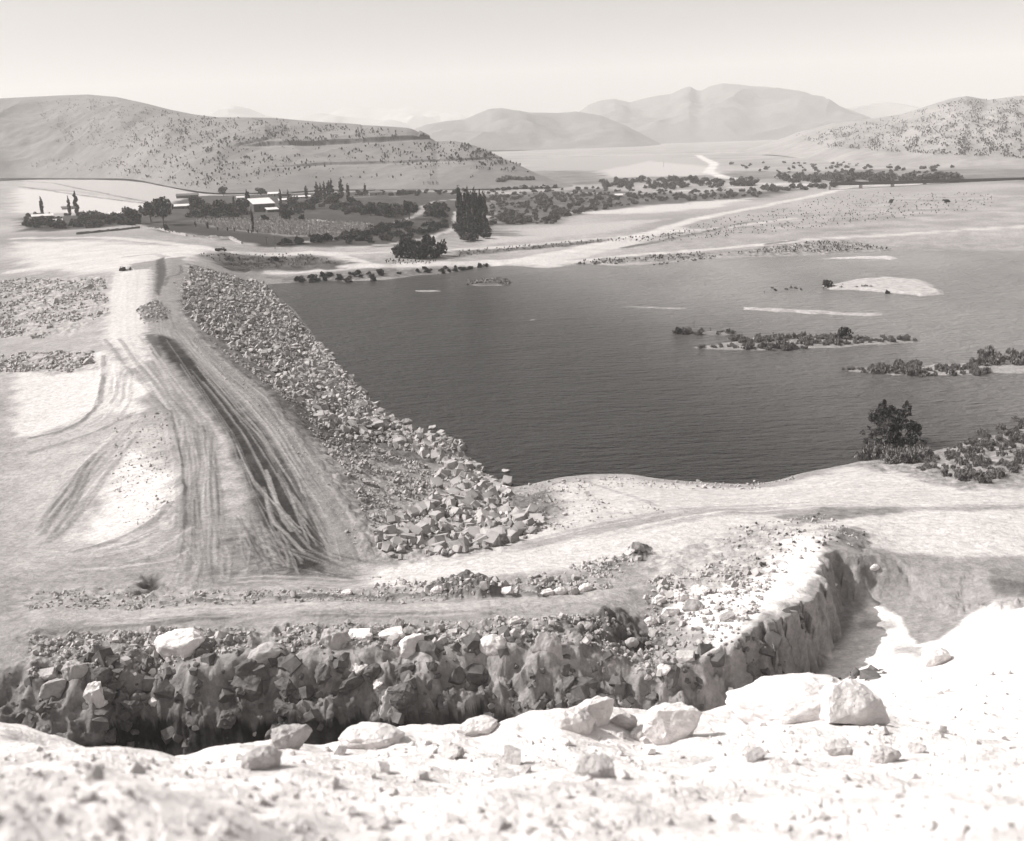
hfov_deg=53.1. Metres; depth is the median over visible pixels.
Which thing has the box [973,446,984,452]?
bank reed
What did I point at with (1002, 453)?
bank reed
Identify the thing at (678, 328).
lake bush
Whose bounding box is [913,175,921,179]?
valley bush
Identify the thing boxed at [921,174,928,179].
valley bush
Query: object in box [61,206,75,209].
hut
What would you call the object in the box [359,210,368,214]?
terrace bush
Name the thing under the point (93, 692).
boulder
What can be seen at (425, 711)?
wall block
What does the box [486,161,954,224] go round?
valley thicket
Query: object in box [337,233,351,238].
terrace bush
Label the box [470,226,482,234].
terrace bush
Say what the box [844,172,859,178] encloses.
valley bush
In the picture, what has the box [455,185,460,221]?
poplar tree
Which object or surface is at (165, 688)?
wall block
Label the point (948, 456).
bank reed
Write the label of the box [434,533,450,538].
riprap boulder
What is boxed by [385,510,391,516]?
riprap boulder
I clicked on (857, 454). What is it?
bank reed
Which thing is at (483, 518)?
riprap boulder
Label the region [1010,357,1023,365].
drowned shrub
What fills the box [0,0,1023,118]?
sky
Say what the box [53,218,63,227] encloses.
terrace bush
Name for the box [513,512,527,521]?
riprap boulder
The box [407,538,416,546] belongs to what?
riprap boulder
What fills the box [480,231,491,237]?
terrace bush
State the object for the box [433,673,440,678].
wall block
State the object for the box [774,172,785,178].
valley bush
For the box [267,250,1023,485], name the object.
water
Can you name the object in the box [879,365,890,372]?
drowned shrub
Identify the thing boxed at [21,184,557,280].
hedgerow
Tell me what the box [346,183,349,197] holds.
poplar tree
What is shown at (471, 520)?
riprap boulder
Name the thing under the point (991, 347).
drowned shrub
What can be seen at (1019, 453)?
bank reed
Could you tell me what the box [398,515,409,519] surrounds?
riprap boulder
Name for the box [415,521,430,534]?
riprap boulder
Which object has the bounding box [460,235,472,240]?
terrace bush
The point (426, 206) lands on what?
terrace bush
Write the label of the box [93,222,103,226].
terrace bush
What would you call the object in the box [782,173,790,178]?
valley bush
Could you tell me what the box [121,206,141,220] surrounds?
round tree
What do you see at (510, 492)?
riprap boulder
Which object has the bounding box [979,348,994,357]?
drowned shrub
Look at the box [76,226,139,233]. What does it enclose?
earth wall
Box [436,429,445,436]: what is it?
riprap boulder
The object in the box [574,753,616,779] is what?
boulder
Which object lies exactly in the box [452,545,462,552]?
riprap boulder
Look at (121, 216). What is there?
terrace bush
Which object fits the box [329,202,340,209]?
terrace bush
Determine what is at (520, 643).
wall block
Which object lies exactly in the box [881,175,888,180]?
valley bush
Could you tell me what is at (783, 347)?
drowned shrub
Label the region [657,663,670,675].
boulder
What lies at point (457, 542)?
riprap boulder
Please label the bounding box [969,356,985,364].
drowned shrub
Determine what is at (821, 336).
drowned shrub
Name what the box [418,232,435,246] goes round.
dark bush
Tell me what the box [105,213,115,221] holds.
terrace bush
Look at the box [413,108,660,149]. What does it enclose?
mountain
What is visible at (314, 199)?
round tree
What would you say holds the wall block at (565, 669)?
on the ground
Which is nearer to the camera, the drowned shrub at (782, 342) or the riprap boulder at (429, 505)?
the riprap boulder at (429, 505)
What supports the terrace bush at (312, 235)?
on the ground
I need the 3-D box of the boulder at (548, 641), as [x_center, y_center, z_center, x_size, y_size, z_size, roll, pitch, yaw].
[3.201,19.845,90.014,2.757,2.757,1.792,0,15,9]
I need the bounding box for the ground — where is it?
[0,140,1023,840]
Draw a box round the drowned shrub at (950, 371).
[946,367,956,375]
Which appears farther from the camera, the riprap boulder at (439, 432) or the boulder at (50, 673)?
the riprap boulder at (439, 432)
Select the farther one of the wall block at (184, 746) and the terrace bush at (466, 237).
the terrace bush at (466, 237)
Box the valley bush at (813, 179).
[810,175,821,182]
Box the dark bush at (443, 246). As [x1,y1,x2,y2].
[434,239,447,255]
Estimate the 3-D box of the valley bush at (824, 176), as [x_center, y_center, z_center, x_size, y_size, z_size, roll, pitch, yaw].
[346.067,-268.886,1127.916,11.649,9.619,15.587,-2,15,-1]
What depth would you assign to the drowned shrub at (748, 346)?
297.25 m
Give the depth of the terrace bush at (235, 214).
810.09 m
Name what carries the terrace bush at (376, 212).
on the ground
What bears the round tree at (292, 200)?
on the ground
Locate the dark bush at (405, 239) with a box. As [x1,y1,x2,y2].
[399,236,413,249]
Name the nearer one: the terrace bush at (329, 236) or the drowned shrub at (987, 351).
the drowned shrub at (987, 351)
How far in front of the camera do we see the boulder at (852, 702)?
26.54 m
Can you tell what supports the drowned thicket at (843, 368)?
in the water
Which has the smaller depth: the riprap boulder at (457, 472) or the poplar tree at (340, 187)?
the riprap boulder at (457, 472)
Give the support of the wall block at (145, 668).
on the ground
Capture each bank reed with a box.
[854,447,869,460]
[858,448,874,460]
[866,441,875,447]
[871,444,882,455]
[878,443,888,448]
[880,451,894,460]
[882,446,897,457]
[884,455,891,464]
[890,456,896,463]
[893,456,906,463]
[895,449,912,463]
[896,446,908,453]
[900,440,914,446]
[907,448,920,461]
[907,450,919,463]
[913,445,923,456]
[918,450,929,459]
[919,448,934,457]
[923,462,933,469]
[924,456,931,462]
[940,468,948,476]
[944,452,953,459]
[954,468,961,476]
[955,474,962,480]
[956,460,965,465]
[960,446,974,453]
[964,452,973,459]
[966,468,975,472]
[969,457,981,461]
[973,442,982,449]
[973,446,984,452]
[973,469,983,477]
[975,475,985,483]
[977,459,985,465]
[981,441,992,447]
[982,457,991,463]
[983,470,993,477]
[984,476,992,482]
[985,444,992,450]
[986,439,997,445]
[991,470,1000,478]
[995,423,1007,429]
[995,434,1003,440]
[996,449,1007,456]
[998,468,1004,476]
[999,442,1008,449]
[1007,465,1019,472]
[1008,461,1019,468]
[1011,435,1018,441]
[1014,456,1023,460]
[1015,450,1023,456]
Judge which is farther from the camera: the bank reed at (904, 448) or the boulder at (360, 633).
the bank reed at (904, 448)
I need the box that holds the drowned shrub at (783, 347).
[780,344,786,350]
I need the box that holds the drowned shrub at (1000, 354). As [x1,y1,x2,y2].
[992,352,1006,360]
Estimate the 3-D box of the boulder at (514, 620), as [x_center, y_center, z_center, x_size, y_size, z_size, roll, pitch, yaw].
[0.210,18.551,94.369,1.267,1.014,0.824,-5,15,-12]
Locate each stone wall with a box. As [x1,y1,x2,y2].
[140,227,186,235]
[193,234,242,243]
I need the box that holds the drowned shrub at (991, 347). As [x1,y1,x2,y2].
[983,344,999,356]
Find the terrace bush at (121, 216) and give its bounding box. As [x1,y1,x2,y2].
[116,213,125,219]
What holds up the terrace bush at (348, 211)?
on the ground
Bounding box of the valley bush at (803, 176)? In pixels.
[801,174,809,180]
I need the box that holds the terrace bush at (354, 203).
[351,201,359,206]
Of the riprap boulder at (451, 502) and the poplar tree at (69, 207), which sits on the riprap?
the riprap boulder at (451, 502)
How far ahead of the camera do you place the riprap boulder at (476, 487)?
173.43 m
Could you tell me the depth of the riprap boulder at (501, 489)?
175.29 m
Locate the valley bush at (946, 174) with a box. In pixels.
[941,172,950,178]
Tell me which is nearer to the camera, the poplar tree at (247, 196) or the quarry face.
the poplar tree at (247, 196)
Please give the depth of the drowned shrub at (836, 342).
298.56 m
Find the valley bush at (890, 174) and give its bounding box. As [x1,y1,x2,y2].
[885,173,899,177]
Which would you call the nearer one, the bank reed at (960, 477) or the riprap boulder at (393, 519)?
the riprap boulder at (393, 519)
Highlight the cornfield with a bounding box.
[196,216,373,236]
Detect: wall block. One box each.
[40,699,54,709]
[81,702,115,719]
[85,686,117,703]
[86,667,112,684]
[100,745,120,746]
[104,727,115,743]
[107,682,117,690]
[111,697,117,705]
[114,680,124,689]
[119,686,126,692]
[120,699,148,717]
[131,729,138,734]
[140,662,150,672]
[153,679,174,698]
[182,737,188,749]
[217,709,235,728]
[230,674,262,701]
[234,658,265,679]
[235,650,243,655]
[235,688,246,696]
[265,723,276,739]
[268,657,277,666]
[271,697,289,716]
[274,677,295,696]
[276,656,286,670]
[314,663,331,684]
[339,674,364,690]
[363,662,380,680]
[371,702,376,709]
[379,689,386,705]
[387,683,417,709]
[393,663,415,679]
[415,641,438,660]
[421,708,432,714]
[426,662,437,670]
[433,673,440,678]
[436,694,445,711]
[483,712,494,718]
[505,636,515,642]
[508,695,517,702]
[513,701,520,710]
[515,638,525,647]
[540,693,548,702]
[560,664,570,675]
[561,674,574,692]
[563,654,570,659]
[566,692,591,707]
[567,676,598,692]
[595,692,616,703]
[644,693,657,700]
[666,665,679,688]
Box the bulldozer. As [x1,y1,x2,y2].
[119,265,130,270]
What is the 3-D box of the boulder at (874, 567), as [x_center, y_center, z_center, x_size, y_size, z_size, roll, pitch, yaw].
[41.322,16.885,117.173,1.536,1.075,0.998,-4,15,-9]
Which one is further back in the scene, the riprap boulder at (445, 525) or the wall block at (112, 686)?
the riprap boulder at (445, 525)
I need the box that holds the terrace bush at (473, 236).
[463,232,478,239]
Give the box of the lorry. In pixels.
[215,247,226,250]
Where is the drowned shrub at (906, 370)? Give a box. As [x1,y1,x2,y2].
[898,366,914,375]
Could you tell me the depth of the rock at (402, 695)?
85.64 m
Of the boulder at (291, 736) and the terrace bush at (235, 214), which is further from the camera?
the terrace bush at (235, 214)
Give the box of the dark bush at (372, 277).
[368,273,375,280]
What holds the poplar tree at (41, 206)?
on the ground
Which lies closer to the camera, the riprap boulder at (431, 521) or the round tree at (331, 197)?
the riprap boulder at (431, 521)
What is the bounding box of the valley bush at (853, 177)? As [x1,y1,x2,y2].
[846,175,855,181]
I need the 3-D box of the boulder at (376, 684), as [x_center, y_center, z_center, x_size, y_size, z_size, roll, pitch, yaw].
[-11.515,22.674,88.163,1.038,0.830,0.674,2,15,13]
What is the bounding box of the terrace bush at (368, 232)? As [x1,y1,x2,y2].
[362,230,372,235]
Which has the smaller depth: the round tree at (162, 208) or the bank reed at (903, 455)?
the bank reed at (903, 455)
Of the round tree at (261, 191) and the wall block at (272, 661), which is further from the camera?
the round tree at (261, 191)
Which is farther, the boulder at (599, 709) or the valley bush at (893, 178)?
the valley bush at (893, 178)
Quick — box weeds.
[199,192,991,267]
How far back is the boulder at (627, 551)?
119.09 m
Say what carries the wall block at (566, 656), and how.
on the ground
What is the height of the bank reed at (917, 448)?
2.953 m
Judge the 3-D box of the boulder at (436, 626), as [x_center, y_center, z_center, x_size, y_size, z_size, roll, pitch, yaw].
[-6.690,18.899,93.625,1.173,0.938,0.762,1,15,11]
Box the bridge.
[828,177,1023,189]
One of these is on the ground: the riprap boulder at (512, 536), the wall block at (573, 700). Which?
the wall block at (573, 700)
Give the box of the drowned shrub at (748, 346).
[744,343,750,349]
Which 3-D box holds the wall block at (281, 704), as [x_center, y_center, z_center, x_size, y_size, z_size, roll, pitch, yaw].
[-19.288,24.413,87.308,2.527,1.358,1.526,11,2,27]
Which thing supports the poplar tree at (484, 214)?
on the ground
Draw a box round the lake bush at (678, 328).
[673,327,683,333]
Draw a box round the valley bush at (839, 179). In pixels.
[836,176,852,181]
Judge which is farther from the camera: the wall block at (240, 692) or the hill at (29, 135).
the hill at (29, 135)
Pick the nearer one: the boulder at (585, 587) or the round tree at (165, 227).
the boulder at (585, 587)
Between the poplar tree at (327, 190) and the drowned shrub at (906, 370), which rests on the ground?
the poplar tree at (327, 190)
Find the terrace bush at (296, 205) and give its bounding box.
[293,203,301,209]
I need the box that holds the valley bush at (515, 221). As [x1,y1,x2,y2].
[509,219,520,223]
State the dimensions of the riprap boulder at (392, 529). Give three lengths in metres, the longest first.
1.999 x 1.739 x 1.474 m
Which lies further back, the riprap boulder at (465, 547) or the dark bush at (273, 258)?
the dark bush at (273, 258)
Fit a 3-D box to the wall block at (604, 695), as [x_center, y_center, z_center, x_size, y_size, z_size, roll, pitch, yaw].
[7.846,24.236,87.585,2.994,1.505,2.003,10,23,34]
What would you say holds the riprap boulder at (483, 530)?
on the riprap
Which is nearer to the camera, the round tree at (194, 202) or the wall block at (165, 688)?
the wall block at (165, 688)
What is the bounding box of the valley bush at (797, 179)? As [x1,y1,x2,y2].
[791,177,800,182]
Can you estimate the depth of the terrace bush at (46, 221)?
756.00 m
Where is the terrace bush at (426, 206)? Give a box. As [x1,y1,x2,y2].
[423,203,435,209]
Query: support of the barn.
on the ground
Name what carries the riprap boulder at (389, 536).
on the riprap
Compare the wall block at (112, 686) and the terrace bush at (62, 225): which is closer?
the wall block at (112, 686)
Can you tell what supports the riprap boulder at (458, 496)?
on the riprap
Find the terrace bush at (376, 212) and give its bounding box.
[371,208,381,215]
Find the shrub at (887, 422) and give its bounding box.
[860,399,926,445]
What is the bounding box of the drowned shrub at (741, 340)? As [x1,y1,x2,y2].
[738,338,747,342]
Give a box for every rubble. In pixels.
[9,605,886,747]
[26,267,858,680]
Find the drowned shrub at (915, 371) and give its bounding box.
[910,367,920,375]
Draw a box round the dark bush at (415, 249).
[406,236,427,258]
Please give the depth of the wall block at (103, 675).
87.95 m
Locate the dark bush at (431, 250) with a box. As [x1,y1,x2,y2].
[420,242,441,257]
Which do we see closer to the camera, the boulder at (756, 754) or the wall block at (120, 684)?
the boulder at (756, 754)
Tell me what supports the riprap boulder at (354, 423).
on the riprap
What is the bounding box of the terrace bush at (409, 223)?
[406,220,413,225]
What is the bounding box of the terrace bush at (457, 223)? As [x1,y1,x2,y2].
[452,221,461,228]
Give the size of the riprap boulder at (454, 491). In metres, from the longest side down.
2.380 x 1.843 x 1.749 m
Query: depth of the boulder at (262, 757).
12.60 m
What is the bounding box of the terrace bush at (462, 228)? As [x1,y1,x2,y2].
[458,225,467,233]
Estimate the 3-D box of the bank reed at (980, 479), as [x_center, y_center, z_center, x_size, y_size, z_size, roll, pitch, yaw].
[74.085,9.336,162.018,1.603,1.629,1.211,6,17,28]
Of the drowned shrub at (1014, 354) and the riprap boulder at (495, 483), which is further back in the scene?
the drowned shrub at (1014, 354)
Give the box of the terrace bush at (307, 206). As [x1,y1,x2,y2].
[302,205,313,209]
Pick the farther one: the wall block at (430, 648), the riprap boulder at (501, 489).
the riprap boulder at (501, 489)
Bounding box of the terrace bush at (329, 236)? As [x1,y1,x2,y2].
[322,233,333,240]
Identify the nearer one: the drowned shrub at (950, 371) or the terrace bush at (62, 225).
the drowned shrub at (950, 371)
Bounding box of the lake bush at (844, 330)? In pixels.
[836,326,853,338]
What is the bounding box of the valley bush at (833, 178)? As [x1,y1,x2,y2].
[827,173,837,181]
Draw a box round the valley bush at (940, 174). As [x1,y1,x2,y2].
[932,171,944,178]
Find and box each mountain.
[205,105,420,128]
[330,106,473,125]
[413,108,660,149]
[580,83,872,143]
[846,102,918,117]
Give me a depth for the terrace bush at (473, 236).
620.88 m
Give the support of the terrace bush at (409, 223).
on the ground
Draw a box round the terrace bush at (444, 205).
[440,203,450,211]
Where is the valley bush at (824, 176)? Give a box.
[821,172,829,179]
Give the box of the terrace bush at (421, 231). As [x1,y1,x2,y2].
[416,229,425,233]
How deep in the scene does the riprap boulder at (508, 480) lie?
186.16 m
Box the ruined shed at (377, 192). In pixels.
[368,190,382,194]
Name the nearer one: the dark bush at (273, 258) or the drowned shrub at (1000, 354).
the drowned shrub at (1000, 354)
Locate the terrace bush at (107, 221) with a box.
[104,218,111,223]
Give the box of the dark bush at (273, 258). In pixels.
[268,256,278,260]
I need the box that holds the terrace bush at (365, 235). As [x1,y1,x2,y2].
[362,233,368,240]
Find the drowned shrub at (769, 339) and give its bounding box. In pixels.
[766,336,772,341]
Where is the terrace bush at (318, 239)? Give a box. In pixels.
[310,236,322,242]
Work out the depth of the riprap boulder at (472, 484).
176.04 m
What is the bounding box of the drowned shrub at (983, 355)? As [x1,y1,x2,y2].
[977,353,988,361]
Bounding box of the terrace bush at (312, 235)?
[308,234,321,237]
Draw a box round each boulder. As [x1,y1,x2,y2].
[37,667,57,680]
[39,678,66,699]
[61,660,87,681]
[83,681,104,707]
[140,664,155,676]
[148,697,156,706]
[154,628,205,659]
[241,745,282,769]
[247,642,285,664]
[270,724,311,749]
[311,405,321,410]
[313,411,325,417]
[320,628,350,649]
[338,722,404,749]
[340,425,349,433]
[341,589,351,595]
[347,420,356,428]
[348,628,372,639]
[349,663,367,674]
[373,420,383,427]
[373,679,382,689]
[378,626,405,640]
[379,684,397,718]
[381,543,390,550]
[382,540,393,552]
[383,524,396,533]
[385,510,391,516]
[386,515,400,523]
[387,534,396,538]
[390,536,402,547]
[393,436,403,444]
[394,618,404,627]
[396,545,405,552]
[397,527,409,533]
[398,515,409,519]
[399,533,415,538]
[399,633,424,658]
[402,418,412,423]
[404,521,413,527]
[406,507,419,517]
[407,525,422,536]
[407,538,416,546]
[415,501,427,512]
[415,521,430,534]
[415,536,424,546]
[419,448,429,457]
[423,517,435,527]
[424,500,434,512]
[427,499,439,506]
[427,535,446,544]
[427,546,434,554]
[428,510,442,519]
[428,541,445,548]
[429,493,441,500]
[430,477,442,487]
[430,508,444,516]
[430,585,442,593]
[431,451,438,459]
[432,622,444,630]
[433,545,443,553]
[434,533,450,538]
[435,488,445,493]
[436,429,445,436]
[438,517,447,523]
[438,521,452,531]
[439,468,450,476]
[440,472,447,478]
[441,523,448,531]
[442,741,464,759]
[444,459,457,468]
[445,495,454,504]
[446,487,460,494]
[446,540,462,548]
[447,499,455,506]
[447,507,463,517]
[447,628,457,635]
[449,477,461,484]
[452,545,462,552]
[453,469,462,475]
[453,532,463,538]
[454,494,465,498]
[454,715,497,736]
[456,450,464,456]
[456,463,468,470]
[457,482,469,489]
[458,537,470,546]
[460,496,474,504]
[460,514,472,520]
[461,543,468,552]
[464,479,474,487]
[464,518,475,524]
[465,462,473,468]
[466,472,475,480]
[466,489,478,498]
[469,526,480,537]
[471,500,480,509]
[472,484,480,489]
[472,535,486,544]
[473,463,481,468]
[476,509,489,516]
[477,481,487,487]
[479,634,506,655]
[480,515,488,526]
[480,526,496,533]
[481,491,493,496]
[482,531,500,546]
[484,498,496,504]
[485,517,492,525]
[487,512,498,518]
[487,525,505,536]
[488,486,497,494]
[488,673,507,687]
[493,481,502,485]
[496,538,500,546]
[497,504,511,511]
[498,486,506,493]
[501,506,509,513]
[501,586,513,593]
[502,475,512,485]
[502,488,513,495]
[505,529,519,542]
[508,616,520,624]
[511,506,522,514]
[511,521,528,535]
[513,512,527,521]
[522,517,534,525]
[524,526,535,533]
[525,503,538,514]
[529,513,542,519]
[532,631,562,659]
[540,588,553,595]
[542,575,553,582]
[553,586,567,594]
[553,707,595,734]
[568,586,578,594]
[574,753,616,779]
[577,621,591,630]
[577,695,613,726]
[579,583,593,591]
[609,712,637,729]
[622,548,634,554]
[625,637,638,648]
[629,724,644,740]
[630,541,644,551]
[643,702,701,744]
[644,616,656,624]
[652,594,665,604]
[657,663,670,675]
[661,607,679,616]
[674,592,688,601]
[676,650,694,662]
[682,599,702,611]
[691,585,708,594]
[719,610,735,621]
[725,672,843,724]
[733,607,747,614]
[744,746,767,762]
[818,679,889,725]
[822,737,852,755]
[869,745,901,763]
[870,564,879,570]
[907,741,926,754]
[920,647,950,666]
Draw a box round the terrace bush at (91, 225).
[85,223,94,227]
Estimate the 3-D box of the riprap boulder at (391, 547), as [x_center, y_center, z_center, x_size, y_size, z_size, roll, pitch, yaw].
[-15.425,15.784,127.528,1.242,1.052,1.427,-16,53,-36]
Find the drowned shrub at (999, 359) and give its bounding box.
[988,355,1004,365]
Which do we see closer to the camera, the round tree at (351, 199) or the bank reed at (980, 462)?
the bank reed at (980, 462)
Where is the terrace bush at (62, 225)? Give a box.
[58,222,67,228]
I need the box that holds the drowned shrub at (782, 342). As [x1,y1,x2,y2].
[772,340,785,348]
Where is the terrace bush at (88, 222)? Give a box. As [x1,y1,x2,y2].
[83,220,96,225]
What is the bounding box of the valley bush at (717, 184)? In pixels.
[714,180,723,187]
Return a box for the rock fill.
[0,277,108,372]
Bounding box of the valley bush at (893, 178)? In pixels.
[888,175,897,180]
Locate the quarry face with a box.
[495,175,534,181]
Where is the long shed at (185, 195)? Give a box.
[176,193,198,197]
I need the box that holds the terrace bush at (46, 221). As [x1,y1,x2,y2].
[42,219,54,225]
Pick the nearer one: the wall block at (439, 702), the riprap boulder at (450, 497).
the wall block at (439, 702)
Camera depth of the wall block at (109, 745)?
85.80 m
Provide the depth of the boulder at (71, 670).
87.98 m
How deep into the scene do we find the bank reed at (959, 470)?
167.94 m
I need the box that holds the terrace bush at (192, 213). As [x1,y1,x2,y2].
[184,208,198,216]
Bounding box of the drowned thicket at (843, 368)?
[578,254,905,372]
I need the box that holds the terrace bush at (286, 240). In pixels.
[281,238,292,243]
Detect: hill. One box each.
[0,95,572,192]
[735,96,1023,166]
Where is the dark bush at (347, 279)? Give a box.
[343,277,352,281]
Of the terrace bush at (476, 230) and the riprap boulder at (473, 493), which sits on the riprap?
the riprap boulder at (473, 493)
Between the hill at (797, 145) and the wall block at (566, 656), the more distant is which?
the hill at (797, 145)
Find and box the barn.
[248,197,274,211]
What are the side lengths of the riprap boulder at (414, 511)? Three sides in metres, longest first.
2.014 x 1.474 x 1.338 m
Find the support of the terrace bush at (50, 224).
on the ground
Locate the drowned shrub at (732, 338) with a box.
[728,335,735,340]
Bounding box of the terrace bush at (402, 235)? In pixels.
[396,232,404,237]
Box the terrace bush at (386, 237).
[383,233,392,240]
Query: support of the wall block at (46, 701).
on the ground
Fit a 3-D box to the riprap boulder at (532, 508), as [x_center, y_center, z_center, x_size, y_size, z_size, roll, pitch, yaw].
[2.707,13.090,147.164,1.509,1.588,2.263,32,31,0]
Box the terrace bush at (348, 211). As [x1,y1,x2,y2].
[344,208,350,214]
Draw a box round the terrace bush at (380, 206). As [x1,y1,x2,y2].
[376,203,384,209]
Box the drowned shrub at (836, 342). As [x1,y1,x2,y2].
[834,338,840,344]
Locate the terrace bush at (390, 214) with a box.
[382,209,398,216]
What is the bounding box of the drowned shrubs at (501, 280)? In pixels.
[466,277,510,284]
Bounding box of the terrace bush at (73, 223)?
[70,219,81,226]
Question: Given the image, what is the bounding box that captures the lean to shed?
[265,207,278,211]
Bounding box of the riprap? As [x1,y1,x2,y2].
[180,265,546,559]
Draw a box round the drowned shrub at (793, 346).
[786,343,796,349]
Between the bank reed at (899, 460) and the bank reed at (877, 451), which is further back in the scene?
the bank reed at (877, 451)
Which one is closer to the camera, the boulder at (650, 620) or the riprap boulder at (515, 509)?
the boulder at (650, 620)
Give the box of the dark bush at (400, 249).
[390,238,410,257]
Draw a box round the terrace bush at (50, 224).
[46,221,58,227]
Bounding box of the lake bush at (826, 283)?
[822,279,832,287]
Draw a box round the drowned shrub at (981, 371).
[973,368,983,375]
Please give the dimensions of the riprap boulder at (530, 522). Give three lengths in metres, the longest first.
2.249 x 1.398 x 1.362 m
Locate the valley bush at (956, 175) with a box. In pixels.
[949,172,963,178]
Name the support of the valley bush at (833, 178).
on the ground
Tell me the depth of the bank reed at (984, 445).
193.90 m
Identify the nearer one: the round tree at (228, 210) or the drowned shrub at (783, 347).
the drowned shrub at (783, 347)
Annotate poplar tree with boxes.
[39,196,43,213]
[66,196,71,215]
[72,191,79,213]
[245,190,250,208]
[250,209,253,230]
[278,189,281,202]
[304,186,307,198]
[314,182,318,194]
[318,183,322,198]
[322,181,325,199]
[325,181,329,195]
[328,178,333,192]
[338,177,343,198]
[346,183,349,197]
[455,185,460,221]
[459,193,463,225]
[462,189,467,226]
[465,187,469,226]
[469,191,472,225]
[471,187,476,227]
[475,193,479,225]
[477,189,482,230]
[480,197,484,231]
[482,192,487,231]
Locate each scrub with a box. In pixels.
[31,98,528,187]
[803,98,1023,157]
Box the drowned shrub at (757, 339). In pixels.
[753,336,760,342]
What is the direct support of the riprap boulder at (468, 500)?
on the riprap
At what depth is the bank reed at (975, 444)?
194.18 m
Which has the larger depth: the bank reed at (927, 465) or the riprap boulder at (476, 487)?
the bank reed at (927, 465)
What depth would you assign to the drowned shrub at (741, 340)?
304.80 m
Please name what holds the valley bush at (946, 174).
on the ground
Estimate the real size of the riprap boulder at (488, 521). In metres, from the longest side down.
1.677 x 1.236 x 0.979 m
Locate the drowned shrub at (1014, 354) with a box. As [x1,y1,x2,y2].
[1007,351,1019,360]
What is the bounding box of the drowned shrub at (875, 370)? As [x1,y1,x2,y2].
[868,367,878,373]
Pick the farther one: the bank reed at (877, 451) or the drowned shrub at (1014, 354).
the drowned shrub at (1014, 354)
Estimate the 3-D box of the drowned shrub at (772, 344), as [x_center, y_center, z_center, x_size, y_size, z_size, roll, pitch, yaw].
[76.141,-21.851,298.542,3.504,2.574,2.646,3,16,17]
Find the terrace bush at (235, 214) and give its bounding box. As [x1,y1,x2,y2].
[230,212,240,216]
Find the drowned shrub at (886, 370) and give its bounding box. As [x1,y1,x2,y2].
[880,367,888,373]
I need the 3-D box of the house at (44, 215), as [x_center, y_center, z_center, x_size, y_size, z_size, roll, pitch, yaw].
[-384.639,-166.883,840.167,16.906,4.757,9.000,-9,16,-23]
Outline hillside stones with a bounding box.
[0,670,1023,840]
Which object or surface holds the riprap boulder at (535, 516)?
on the riprap
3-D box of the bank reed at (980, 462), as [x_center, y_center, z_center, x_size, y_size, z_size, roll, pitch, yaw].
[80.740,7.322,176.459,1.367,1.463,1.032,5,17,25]
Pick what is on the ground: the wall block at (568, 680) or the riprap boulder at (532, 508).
the wall block at (568, 680)
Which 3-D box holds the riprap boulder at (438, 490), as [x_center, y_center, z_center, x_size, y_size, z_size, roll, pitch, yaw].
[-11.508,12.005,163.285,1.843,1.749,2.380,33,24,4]
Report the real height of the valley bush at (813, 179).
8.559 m
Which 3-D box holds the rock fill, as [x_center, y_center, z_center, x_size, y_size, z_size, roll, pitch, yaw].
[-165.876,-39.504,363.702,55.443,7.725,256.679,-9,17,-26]
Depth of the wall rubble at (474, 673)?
88.62 m
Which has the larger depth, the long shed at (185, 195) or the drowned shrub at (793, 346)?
the long shed at (185, 195)
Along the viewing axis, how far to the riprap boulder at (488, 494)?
167.85 m
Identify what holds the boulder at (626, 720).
on the ground
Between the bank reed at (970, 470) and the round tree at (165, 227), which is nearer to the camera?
the bank reed at (970, 470)
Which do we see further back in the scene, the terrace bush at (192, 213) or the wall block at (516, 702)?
the terrace bush at (192, 213)
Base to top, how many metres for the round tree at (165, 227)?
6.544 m
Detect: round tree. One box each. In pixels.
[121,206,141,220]
[137,201,156,221]
[153,196,173,223]
[163,224,168,230]
[187,196,204,209]
[195,201,210,218]
[211,199,226,218]
[218,186,227,195]
[221,203,233,217]
[231,198,249,218]
[255,187,266,195]
[260,214,268,219]
[279,206,292,219]
[287,195,298,205]
[304,194,322,206]
[323,191,343,204]
[346,196,360,204]
[362,202,376,215]
[379,204,392,217]
[399,200,419,218]
[428,208,436,218]
[434,207,446,220]
[688,175,697,182]
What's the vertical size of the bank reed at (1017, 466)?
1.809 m
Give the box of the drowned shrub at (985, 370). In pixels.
[979,367,990,373]
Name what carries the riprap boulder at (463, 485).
on the riprap
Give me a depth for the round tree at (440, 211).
755.33 m
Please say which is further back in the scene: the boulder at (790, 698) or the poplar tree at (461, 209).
the poplar tree at (461, 209)
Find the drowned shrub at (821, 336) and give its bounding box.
[816,334,825,338]
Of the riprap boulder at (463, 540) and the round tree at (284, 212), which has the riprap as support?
the riprap boulder at (463, 540)
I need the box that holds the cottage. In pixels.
[236,196,245,199]
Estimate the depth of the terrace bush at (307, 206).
877.26 m
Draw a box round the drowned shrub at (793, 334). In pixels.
[791,332,798,338]
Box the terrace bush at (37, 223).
[33,220,42,227]
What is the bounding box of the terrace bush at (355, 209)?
[347,206,359,211]
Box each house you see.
[31,213,53,217]
[173,204,189,208]
[267,192,281,195]
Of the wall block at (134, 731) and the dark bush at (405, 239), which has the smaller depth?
the wall block at (134, 731)
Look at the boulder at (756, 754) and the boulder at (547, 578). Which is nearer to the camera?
the boulder at (756, 754)
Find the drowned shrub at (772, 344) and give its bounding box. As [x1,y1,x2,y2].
[767,341,777,348]
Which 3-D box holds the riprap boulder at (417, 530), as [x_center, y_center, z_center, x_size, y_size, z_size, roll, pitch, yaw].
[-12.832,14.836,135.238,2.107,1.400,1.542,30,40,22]
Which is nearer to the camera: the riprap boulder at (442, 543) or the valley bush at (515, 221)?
the riprap boulder at (442, 543)
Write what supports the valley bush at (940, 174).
on the ground
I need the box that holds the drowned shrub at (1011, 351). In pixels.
[1006,348,1015,355]
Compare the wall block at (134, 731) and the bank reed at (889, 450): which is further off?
the bank reed at (889, 450)

